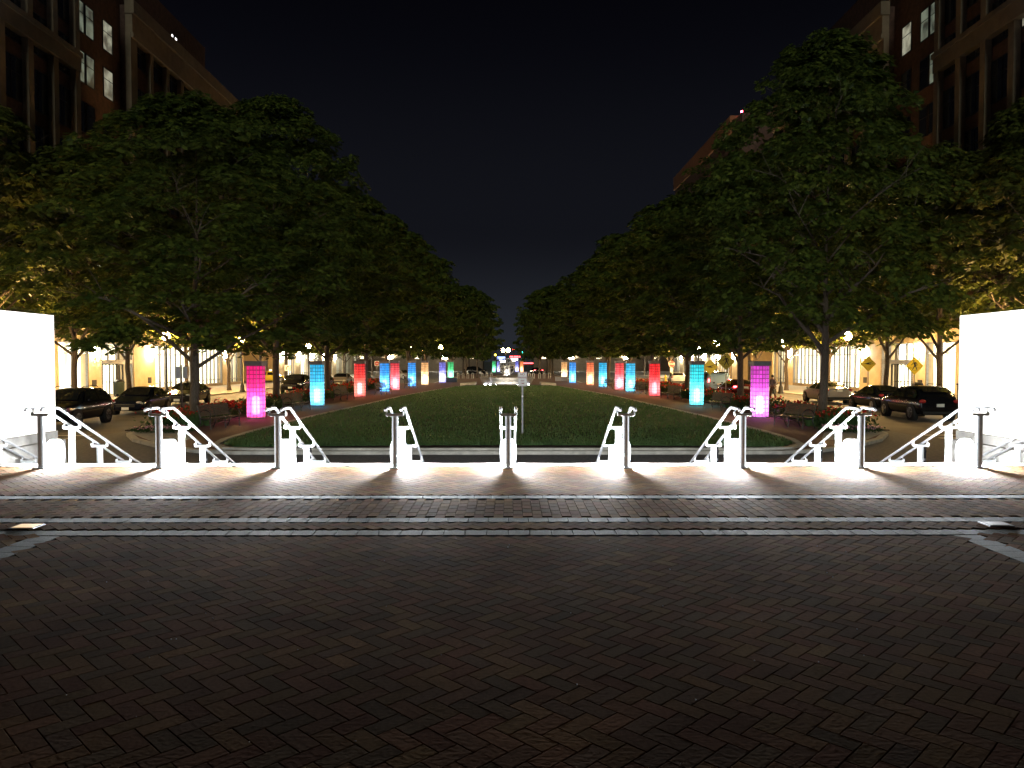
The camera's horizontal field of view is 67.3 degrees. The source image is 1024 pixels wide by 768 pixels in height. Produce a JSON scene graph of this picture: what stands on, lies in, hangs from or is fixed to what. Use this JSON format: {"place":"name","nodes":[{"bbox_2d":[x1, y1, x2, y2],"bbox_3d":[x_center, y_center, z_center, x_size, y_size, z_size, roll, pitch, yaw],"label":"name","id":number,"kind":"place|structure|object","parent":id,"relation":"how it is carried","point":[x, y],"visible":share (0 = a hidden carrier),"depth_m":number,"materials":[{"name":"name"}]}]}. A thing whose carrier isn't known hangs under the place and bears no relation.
{"place":"outdoors","nodes":[
{"label":"outdoors","id":0,"kind":"place"},
{"bbox_2d":[359,350,483,370],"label":"building","id":1,"kind":"structure","parent":0,"point":[434,365],"depth_m":195.79,"materials":[{"name":"stone"}]},
{"bbox_2d":[110,371,857,398],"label":"pavement","id":2,"kind":"structure","parent":0,"point":[235,388],"depth_m":76.76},
{"bbox_2d":[0,104,92,315],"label":"street tree","id":3,"kind":"object","parent":2,"relation":"on","point":[11,126],"visible":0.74,"depth_m":36.08,"materials":[{"name":"green plant"}]},
{"bbox_2d":[0,142,170,387],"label":"street tree","id":4,"kind":"object","parent":2,"relation":"on","point":[44,161],"visible":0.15,"depth_m":43.60,"materials":[{"name":"green plant"}]},
{"bbox_2d":[0,0,243,393],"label":"office building","id":5,"kind":"structure","parent":2,"relation":"on","point":[81,67],"depth_m":59.59,"materials":[{"name":"brick"}]},
{"bbox_2d":[5,50,22,103],"bbox_3d":[-31.562,-19.436,48.443,0.059,2.800,2.170,0,2,0],"label":"window","id":6,"kind":"structure","parent":5,"relation":"in","point":[14,91],"depth_m":48.74,"materials":[{"name":"black glass"}]},
{"bbox_2d":[34,67,48,116],"bbox_3d":[-31.576,-19.523,51.266,0.059,2.800,2.120,0,2,0],"label":"window","id":7,"kind":"structure","parent":5,"relation":"in","point":[40,79],"depth_m":51.61,"materials":[{"name":"black glass"}]},
{"bbox_2d":[35,124,48,157],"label":"window","id":8,"kind":"structure","parent":5,"relation":"in","point":[40,133],"depth_m":51.60,"materials":[{"name":"black glass"}]},
{"bbox_2d":[59,83,70,128],"bbox_3d":[-31.590,-19.608,54.015,0.059,2.800,2.020,0,2,0],"label":"window","id":9,"kind":"structure","parent":5,"relation":"in","point":[64,93],"depth_m":54.41,"materials":[{"name":"black glass"}]},
{"bbox_2d":[58,341,87,388],"bbox_3d":[-31.617,-1.122,54.936,0.590,3.790,3.800,0,2,0],"label":"shop window","id":10,"kind":"structure","parent":5,"relation":"in","point":[65,359],"depth_m":55.01,"materials":[{"name":"white glass"}]},
{"bbox_2d":[84,4,93,41],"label":"window","id":11,"kind":"structure","parent":5,"relation":"in","point":[89,13],"depth_m":58.54,"materials":[{"name":"white glass"}]},
{"bbox_2d":[85,53,94,90],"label":"window","id":12,"kind":"structure","parent":5,"relation":"in","point":[89,61],"depth_m":58.69,"materials":[{"name":"white glass"}]},
{"bbox_2d":[102,18,112,55],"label":"window","id":13,"kind":"structure","parent":5,"relation":"in","point":[107,30],"depth_m":61.17,"materials":[{"name":"white glass"}]},
{"bbox_2d":[103,66,113,102],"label":"window","id":14,"kind":"structure","parent":5,"relation":"in","point":[108,92],"depth_m":61.32,"materials":[{"name":"white glass"}]},
{"bbox_2d":[101,343,133,393],"bbox_3d":[-31.903,-1.190,61.161,1.900,4.040,5.050,0,2,0],"label":"doorway","id":15,"kind":"structure","parent":5,"relation":"in","point":[108,362],"depth_m":61.91,"materials":[{"name":"white glass"}]},
{"bbox_2d":[155,345,189,387],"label":"shop window","id":16,"kind":"structure","parent":5,"relation":"in","point":[174,358],"depth_m":70.84,"materials":[{"name":"white glass"}]},
{"bbox_2d":[188,348,221,383],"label":"shop window","id":17,"kind":"structure","parent":5,"relation":"in","point":[209,372],"depth_m":80.81,"materials":[{"name":"white glass"}]},
{"bbox_2d":[35,172,214,388],"bbox_3d":[-25.515,-6.463,50.957,11.448,15.212,10.600,-1,2,-34],"label":"street tree","id":18,"kind":"object","parent":2,"relation":"on","point":[149,208],"visible":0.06,"depth_m":50.88,"materials":[{"name":"green plant"}]},
{"bbox_2d":[121,220,251,381],"bbox_3d":[-25.508,-5.974,59.657,11.596,13.697,11.008,-1,2,-34],"label":"street tree","id":19,"kind":"object","parent":2,"relation":"on","point":[186,351],"visible":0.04,"depth_m":59.15,"materials":[{"name":"green plant"}]},
{"bbox_2d":[181,254,287,389],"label":"street tree","id":20,"kind":"object","parent":2,"relation":"on","point":[228,360],"visible":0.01,"depth_m":69.28,"materials":[{"name":"green plant"}]},
{"bbox_2d":[243,206,357,379],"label":"office building","id":21,"kind":"structure","parent":2,"relation":"on","point":[299,365],"depth_m":117.81,"materials":[{"name":"brick"}]},
{"bbox_2d":[673,112,772,379],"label":"office building","id":22,"kind":"structure","parent":2,"relation":"on","point":[705,150],"depth_m":115.54,"materials":[{"name":"brick"}]},
{"bbox_2d":[734,241,816,389],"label":"street tree","id":23,"kind":"object","parent":2,"relation":"on","point":[785,361],"visible":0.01,"depth_m":69.42,"materials":[{"name":"green plant"}]},
{"bbox_2d":[769,226,899,380],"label":"street tree","id":24,"kind":"object","parent":2,"relation":"on","point":[834,343],"visible":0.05,"depth_m":60.26,"materials":[{"name":"green plant"}]},
{"bbox_2d":[770,0,1023,397],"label":"office building","id":25,"kind":"structure","parent":2,"relation":"on","point":[960,65],"depth_m":55.69,"materials":[{"name":"brick"}]},
{"bbox_2d":[793,347,820,383],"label":"shop window","id":26,"kind":"structure","parent":25,"relation":"in","point":[808,360],"depth_m":80.61,"materials":[{"name":"white glass"}]},
{"bbox_2d":[830,346,859,387],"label":"shop window","id":27,"kind":"structure","parent":25,"relation":"in","point":[837,370],"depth_m":71.15,"materials":[{"name":"white glass"}]},
{"bbox_2d":[881,343,912,387],"bbox_3d":[31.297,-1.199,61.473,1.900,4.040,5.050,0,2,0],"label":"doorway","id":28,"kind":"structure","parent":25,"relation":"in","point":[904,351],"depth_m":62.26,"materials":[{"name":"white glass"}]},
{"bbox_2d":[901,20,911,57],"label":"window","id":29,"kind":"structure","parent":25,"relation":"in","point":[907,29],"depth_m":61.50,"materials":[{"name":"white glass"}]},
{"bbox_2d":[919,55,928,90],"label":"window","id":30,"kind":"structure","parent":25,"relation":"in","point":[924,63],"depth_m":58.96,"materials":[{"name":"black glass"}]},
{"bbox_2d":[920,6,929,43],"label":"window","id":31,"kind":"structure","parent":25,"relation":"in","point":[924,15],"depth_m":58.87,"materials":[{"name":"white glass"}]},
{"bbox_2d":[926,342,955,394],"bbox_3d":[31.072,-1.132,55.246,0.590,3.790,3.800,0,2,0],"label":"shop window","id":32,"kind":"structure","parent":25,"relation":"in","point":[948,359],"depth_m":55.32,"materials":[{"name":"white glass"}]},
{"bbox_2d":[943,84,954,130],"bbox_3d":[31.049,-19.617,54.324,0.059,2.800,2.020,0,2,0],"label":"window","id":33,"kind":"structure","parent":25,"relation":"in","point":[948,95],"depth_m":54.70,"materials":[{"name":"black glass"}]},
{"bbox_2d":[964,126,977,153],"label":"window","id":34,"kind":"structure","parent":25,"relation":"in","point":[971,136],"depth_m":51.98,"materials":[{"name":"black glass"}]},
{"bbox_2d":[965,70,978,118],"bbox_3d":[31.062,-19.532,51.575,0.059,2.800,2.120,0,2,0],"label":"window","id":35,"kind":"structure","parent":25,"relation":"in","point":[972,81],"depth_m":51.87,"materials":[{"name":"black glass"}]},
{"bbox_2d":[991,52,1007,104],"bbox_3d":[31.076,-19.445,48.752,0.059,2.800,2.170,0,2,0],"label":"window","id":36,"kind":"structure","parent":25,"relation":"in","point":[999,65],"depth_m":49.02,"materials":[{"name":"black glass"}]},
{"bbox_2d":[815,182,979,384],"bbox_3d":[25.011,-6.471,51.210,11.448,15.212,10.600,1,2,31],"label":"street tree","id":37,"kind":"object","parent":2,"relation":"on","point":[886,351],"visible":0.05,"depth_m":50.52,"materials":[{"name":"green plant"}]},
{"bbox_2d":[842,140,1023,386],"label":"street tree","id":38,"kind":"object","parent":2,"relation":"on","point":[937,316],"visible":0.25,"depth_m":43.68,"materials":[{"name":"green plant"}]},
{"bbox_2d":[914,97,1023,315],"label":"street tree","id":39,"kind":"object","parent":2,"relation":"on","point":[1007,144],"visible":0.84,"depth_m":36.03,"materials":[{"name":"green plant"}]},
{"bbox_2d":[66,362,944,462],"bbox_3d":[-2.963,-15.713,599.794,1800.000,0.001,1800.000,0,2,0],"label":"ground","id":40,"kind":"structure","parent":0,"point":[890,443],"depth_m":22.54,"materials":[{"name":"concrete"}]},
{"bbox_2d":[0,310,65,462],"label":"glowing wall","id":41,"kind":"structure","parent":40,"relation":"on","point":[27,369],"depth_m":14.39,"materials":[{"name":"concrete"}]},
{"bbox_2d":[400,253,472,360],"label":"leafy tree","id":42,"kind":"object","parent":40,"relation":"on","point":[450,340],"visible":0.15,"depth_m":101.24,"materials":[{"name":"green plant"}]},
{"bbox_2d":[0,463,1023,467],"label":"stone steps","id":43,"kind":"structure","parent":40,"relation":"on","point":[5,465],"depth_m":11.81,"materials":[{"name":"stone"}]},
{"bbox_2d":[0,436,48,462],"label":"double handrail","id":44,"kind":"object","parent":43,"relation":"on","point":[27,460],"visible":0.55,"depth_m":13.48,"materials":[{"name":"metal"}]},
{"bbox_2d":[24,406,140,468],"bbox_3d":[-6.984,1.269,13.010,0.268,1.950,3.603,0,2,0],"label":"double handrail","id":45,"kind":"object","parent":43,"relation":"on","point":[72,429],"visible":0.77,"depth_m":12.17,"materials":[{"name":"metal"}]},
{"bbox_2d":[143,406,234,468],"bbox_3d":[-5.244,1.268,13.018,0.268,1.950,3.603,0,2,0],"label":"double handrail","id":46,"kind":"object","parent":43,"relation":"on","point":[182,431],"visible":0.7,"depth_m":12.17,"materials":[{"name":"metal"}]},
{"bbox_2d":[264,406,329,468],"bbox_3d":[-3.484,1.268,13.027,0.268,1.950,3.603,0,2,0],"label":"double handrail","id":47,"kind":"object","parent":43,"relation":"on","point":[278,416],"visible":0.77,"depth_m":12.18,"materials":[{"name":"metal"}]},
{"bbox_2d":[384,406,424,468],"bbox_3d":[-1.744,1.268,13.036,0.268,1.950,3.603,0,2,0],"label":"double handrail","id":48,"kind":"object","parent":43,"relation":"on","point":[400,430],"visible":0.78,"depth_m":12.09,"materials":[{"name":"metal"}]},
{"bbox_2d":[499,406,516,468],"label":"double handrail","id":49,"kind":"object","parent":43,"relation":"on","point":[507,445],"visible":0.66,"depth_m":11.41,"materials":[{"name":"metal"}]},
{"bbox_2d":[596,406,636,468],"bbox_3d":[1.686,1.267,13.053,0.268,1.950,3.603,0,2,0],"label":"double handrail","id":50,"kind":"object","parent":43,"relation":"on","point":[616,446],"visible":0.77,"depth_m":12.20,"materials":[{"name":"metal"}]},
{"bbox_2d":[689,406,755,467],"bbox_3d":[3.426,1.267,13.061,0.268,1.950,3.603,0,2,0],"label":"double handrail","id":51,"kind":"object","parent":43,"relation":"on","point":[742,440],"visible":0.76,"depth_m":12.21,"materials":[{"name":"metal"}]},
{"bbox_2d":[784,406,876,467],"bbox_3d":[5.196,1.267,13.070,0.268,1.950,3.603,0,2,0],"label":"double handrail","id":52,"kind":"object","parent":43,"relation":"on","point":[837,430],"visible":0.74,"depth_m":12.22,"materials":[{"name":"metal"}]},
{"bbox_2d":[878,406,996,467],"bbox_3d":[6.956,1.266,13.079,0.268,1.950,3.603,0,2,0],"label":"double handrail","id":53,"kind":"object","parent":43,"relation":"on","point":[948,442],"visible":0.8,"depth_m":12.23,"materials":[{"name":"metal"}]},
{"bbox_2d":[967,432,1023,462],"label":"double handrail","id":54,"kind":"object","parent":43,"relation":"on","point":[1017,446],"visible":0.44,"depth_m":13.15,"materials":[{"name":"metal"}]},
{"bbox_2d":[4,467,1023,550],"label":"square base","id":55,"kind":"object","parent":40,"relation":"on","point":[510,517],"depth_m":7.33,"materials":[{"name":"stone"}]},
{"bbox_2d":[0,466,1023,767],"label":"brick paving","id":56,"kind":"structure","parent":55,"relation":"on","point":[474,652],"depth_m":4.64,"materials":[{"name":"ceramic"}]},
{"bbox_2d":[0,495,1023,561],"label":"granite bands","id":57,"kind":"object","parent":55,"relation":"on","point":[1012,553],"visible":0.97,"depth_m":7.63,"materials":[{"name":"grey stone"}]},
{"bbox_2d":[543,264,638,360],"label":"leafy tree","id":58,"kind":"object","parent":40,"relation":"on","point":[569,309],"visible":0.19,"depth_m":101.25,"materials":[{"name":"green plant"}]},
{"bbox_2d":[951,309,1023,462],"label":"glowing wall","id":59,"kind":"structure","parent":40,"relation":"on","point":[991,359],"depth_m":14.31,"materials":[{"name":"concrete"}]},
{"bbox_2d":[134,374,879,449],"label":"island paving","id":60,"kind":"structure","parent":0,"point":[795,430],"depth_m":39.29,"materials":[{"name":"brick"}]},
{"bbox_2d":[132,431,191,441],"bbox_3d":[-12.947,1.837,28.479,1.779,0.007,6.551,-1,2,-36],"label":"corner landing","id":61,"kind":"object","parent":60,"relation":"on","point":[151,436],"visible":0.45,"depth_m":27.72,"materials":[{"name":"concrete"}]},
{"bbox_2d":[196,403,240,429],"bbox_3d":[-11.819,1.289,31.018,0.700,0.965,1.808,1,2,18],"label":"park bench","id":62,"kind":"object","parent":60,"relation":"on","point":[209,410],"visible":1,"depth_m":31.03,"materials":[{"name":"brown wood"}]},
{"bbox_2d":[243,361,267,418],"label":"light column","id":63,"kind":"structure","parent":60,"relation":"on","point":[255,393],"depth_m":35.65,"materials":[{"name":"glass"}]},
{"bbox_2d":[308,361,325,405],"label":"light column","id":64,"kind":"structure","parent":60,"relation":"on","point":[317,379],"depth_m":45.33,"materials":[{"name":"glass"}]},
{"bbox_2d":[353,361,365,396],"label":"light column","id":65,"kind":"structure","parent":60,"relation":"on","point":[359,378],"depth_m":56.62,"materials":[{"name":"glass"}]},
{"bbox_2d":[390,361,399,389],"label":"light column","id":66,"kind":"structure","parent":60,"relation":"on","point":[395,375],"depth_m":69.63,"materials":[{"name":"glass"}]},
{"bbox_2d":[368,238,465,380],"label":"leafy tree","id":67,"kind":"object","parent":60,"relation":"on","point":[443,277],"visible":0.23,"depth_m":90.20,"materials":[{"name":"green plant"}]},
{"bbox_2d":[430,283,488,360],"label":"leafy tree","id":68,"kind":"object","parent":60,"relation":"on","point":[465,291],"visible":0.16,"depth_m":119.98,"materials":[{"name":"green plant"}]},
{"bbox_2d":[432,285,497,375],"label":"leafy tree","id":69,"kind":"object","parent":60,"relation":"on","point":[471,288],"visible":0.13,"depth_m":131.03,"materials":[{"name":"green plant"}]},
{"bbox_2d":[454,290,504,377],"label":"leafy tree","id":70,"kind":"object","parent":60,"relation":"on","point":[479,297],"visible":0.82,"depth_m":115.65,"materials":[{"name":"green plant"}]},
{"bbox_2d":[126,374,887,454],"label":"island kerb","id":71,"kind":"structure","parent":60,"relation":"on","point":[882,436],"depth_m":23.01,"materials":[{"name":"concrete"}]},
{"bbox_2d":[480,358,533,384],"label":"fountain","id":72,"kind":"object","parent":60,"relation":"on","point":[506,378],"visible":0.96,"depth_m":85.81,"materials":[{"name":"stone"}]},
{"bbox_2d":[211,385,803,449],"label":"lawn kerb","id":73,"kind":"structure","parent":60,"relation":"on","point":[795,442],"depth_m":23.36,"materials":[{"name":"concrete"}]},
{"bbox_2d":[125,384,889,430],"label":"bed soil","id":74,"kind":"structure","parent":60,"relation":"on","point":[242,416],"depth_m":37.17,"materials":[{"name":"soil"}]},
{"bbox_2d":[0,88,362,415],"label":"leafy tree","id":75,"kind":"object","parent":74,"relation":"on","point":[194,127],"visible":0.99,"depth_m":30.32,"materials":[{"name":"green plant"}]},
{"bbox_2d":[144,92,391,404],"bbox_3d":[-13.541,-7.466,43.536,13.798,17.676,12.703,2,2,42],"label":"leafy tree","id":76,"kind":"object","parent":74,"relation":"on","point":[300,125],"visible":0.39,"depth_m":42.70,"materials":[{"name":"green plant"}]},
{"bbox_2d":[235,180,417,394],"bbox_3d":[-13.323,-6.768,54.838,12.655,15.582,13.255,-1,2,-25],"label":"leafy tree","id":77,"kind":"object","parent":74,"relation":"on","point":[369,282],"visible":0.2,"depth_m":54.54,"materials":[{"name":"green plant"}]},
{"bbox_2d":[296,203,442,390],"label":"leafy tree","id":78,"kind":"object","parent":74,"relation":"on","point":[416,278],"visible":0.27,"depth_m":67.32,"materials":[{"name":"green plant"}]},
{"bbox_2d":[322,214,453,360],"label":"leafy tree","id":79,"kind":"object","parent":74,"relation":"on","point":[429,289],"visible":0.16,"depth_m":77.76,"materials":[{"name":"green plant"}]},
{"bbox_2d":[150,390,857,426],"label":"ornamental grass","id":80,"kind":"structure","parent":74,"relation":"on","point":[182,421],"depth_m":31.01,"materials":[{"name":"plant"}]},
{"bbox_2d":[129,378,885,432],"bbox_3d":[-0.281,0.473,57.600,30.372,0.908,58.565,0,2,0],"label":"bed foliage","id":81,"kind":"object","parent":74,"relation":"on","point":[271,401],"visible":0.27,"depth_m":37.00,"materials":[{"name":"green plant"}]},
{"bbox_2d":[134,377,876,419],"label":"red flowers","id":82,"kind":"object","parent":81,"relation":"on","point":[376,382],"visible":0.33,"depth_m":39.41,"materials":[{"name":"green plant"}]},
{"bbox_2d":[565,231,679,360],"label":"leafy tree","id":83,"kind":"object","parent":74,"relation":"on","point":[581,291],"visible":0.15,"depth_m":78.35,"materials":[{"name":"green plant"}]},
{"bbox_2d":[582,216,712,360],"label":"leafy tree","id":84,"kind":"object","parent":74,"relation":"on","point":[606,285],"visible":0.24,"depth_m":66.94,"materials":[{"name":"green plant"}]},
{"bbox_2d":[596,191,775,388],"bbox_3d":[12.847,-6.423,56.300,12.655,14.803,13.255,-1,2,-22],"label":"leafy tree","id":85,"kind":"object","parent":74,"relation":"on","point":[642,248],"visible":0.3,"depth_m":55.45,"materials":[{"name":"green plant"}]},
{"bbox_2d":[629,149,869,398],"bbox_3d":[13.046,-5.904,43.640,13.376,14.548,12.314,-1,2,-27],"label":"leafy tree","id":86,"kind":"object","parent":74,"relation":"on","point":[681,228],"visible":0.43,"depth_m":42.80,"materials":[{"name":"green plant"}]},
{"bbox_2d":[680,27,994,419],"bbox_3d":[13.357,-6.541,32.319,11.805,16.520,11.852,1,2,32],"label":"leafy tree","id":87,"kind":"object","parent":74,"relation":"on","point":[822,58],"visible":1,"depth_m":30.77,"materials":[{"name":"green plant"}]},
{"bbox_2d":[512,290,560,377],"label":"leafy tree","id":88,"kind":"object","parent":60,"relation":"on","point":[536,297],"visible":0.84,"depth_m":115.88,"materials":[{"name":"green plant"}]},
{"bbox_2d":[515,285,574,375],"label":"leafy tree","id":89,"kind":"object","parent":60,"relation":"on","point":[546,288],"visible":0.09,"depth_m":130.80,"materials":[{"name":"green plant"}]},
{"bbox_2d":[528,284,583,360],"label":"leafy tree","id":90,"kind":"object","parent":60,"relation":"on","point":[558,351],"visible":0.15,"depth_m":119.28,"materials":[{"name":"green plant"}]},
{"bbox_2d":[551,254,639,381],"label":"leafy tree","id":91,"kind":"object","parent":60,"relation":"on","point":[576,329],"visible":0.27,"depth_m":90.25,"materials":[{"name":"green plant"}]},
{"bbox_2d":[625,361,635,391],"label":"light column","id":92,"kind":"structure","parent":60,"relation":"on","point":[630,366],"depth_m":65.72,"materials":[{"name":"glass"}]},
{"bbox_2d":[648,361,660,395],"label":"light column","id":93,"kind":"structure","parent":60,"relation":"on","point":[654,378],"depth_m":57.73,"materials":[{"name":"glass"}]},
{"bbox_2d":[688,361,705,405],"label":"light column","id":94,"kind":"structure","parent":60,"relation":"on","point":[696,382],"depth_m":45.74,"materials":[{"name":"glass"}]},
{"bbox_2d":[748,361,771,417],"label":"light column","id":95,"kind":"structure","parent":60,"relation":"on","point":[759,387],"depth_m":36.05,"materials":[{"name":"glass"}]},
{"bbox_2d":[773,402,816,428],"bbox_3d":[11.512,1.279,31.333,0.700,0.965,1.808,-1,2,-18],"label":"park bench","id":96,"kind":"object","parent":60,"relation":"on","point":[805,410],"visible":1,"depth_m":31.32,"materials":[{"name":"wood"}]},
{"bbox_2d":[822,431,881,441],"bbox_3d":[12.666,1.833,28.605,1.779,0.007,6.551,1,2,36],"label":"corner landing","id":97,"kind":"object","parent":60,"relation":"on","point":[852,434],"visible":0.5,"depth_m":27.72,"materials":[{"name":"concrete"}]},
{"bbox_2d":[56,372,957,441],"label":"side street","id":98,"kind":"structure","parent":0,"point":[898,422],"depth_m":35.95,"materials":[{"name":"asphalt"}]},
{"bbox_2d":[55,385,114,425],"bbox_3d":[-19.214,0.966,33.526,2.268,1.749,4.610,0,2,-4],"label":"parked suv","id":99,"kind":"object","parent":98,"relation":"on","point":[81,403],"visible":0.62,"depth_m":33.11,"materials":[{"name":"black paint"}]},
{"bbox_2d":[112,386,171,414],"bbox_3d":[-19.904,0.863,41.344,2.208,1.470,4.690,0,2,-6],"label":"parked car","id":100,"kind":"object","parent":98,"relation":"on","point":[137,398],"visible":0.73,"depth_m":40.35,"materials":[{"name":"black paint"}]},
{"bbox_2d":[167,382,210,402],"bbox_3d":[-20.945,0.604,49.735,2.208,1.470,4.690,0,2,-6],"label":"parked car","id":101,"kind":"object","parent":98,"relation":"on","point":[204,392],"visible":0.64,"depth_m":48.93,"materials":[{"name":"grey paint"}]},
{"bbox_2d":[280,373,309,392],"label":"parked suv","id":102,"kind":"object","parent":98,"relation":"on","point":[291,381],"visible":0.81,"depth_m":66.26,"materials":[{"name":"black paint"}]},
{"bbox_2d":[704,370,729,390],"bbox_3d":[17.076,-0.166,65.606,2.358,2.029,5.110,0,2,2],"label":"moving van","id":103,"kind":"object","parent":98,"relation":"on","point":[717,377],"visible":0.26,"depth_m":63.17,"materials":[{"name":"white paint"}]},
{"bbox_2d":[803,381,851,403],"bbox_3d":[21.046,0.548,51.551,2.208,1.470,4.690,0,2,2],"label":"parked car","id":104,"kind":"object","parent":98,"relation":"on","point":[837,391],"visible":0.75,"depth_m":49.89,"materials":[{"name":"silver paint"}]},
{"bbox_2d":[848,385,897,410],"bbox_3d":[20.983,0.776,44.154,2.208,1.470,4.690,0,2,2],"label":"parked car","id":105,"kind":"object","parent":98,"relation":"on","point":[871,395],"visible":0.56,"depth_m":43.21,"materials":[{"name":"blue paint"}]},
{"bbox_2d":[881,383,958,420],"bbox_3d":[19.717,0.844,37.467,2.268,1.749,4.610,0,2,3],"label":"parked suv","id":106,"kind":"object","parent":98,"relation":"on","point":[913,403],"visible":0.97,"depth_m":35.74,"materials":[{"name":"black paint"}]},
{"bbox_2d":[223,385,792,446],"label":"lawn grass","id":107,"kind":"structure","parent":0,"point":[328,440],"depth_m":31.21,"materials":[{"name":"plant"}]},
{"bbox_2d":[159,0,857,361],"label":"sky","id":108,"kind":"structure","parent":0,"point":[514,137],"materials":[{"name":"black"}]},
{"bbox_2d":[532,355,676,370],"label":"building","id":109,"kind":"structure","parent":0,"point":[581,364],"depth_m":196.02,"materials":[{"name":"stone"}]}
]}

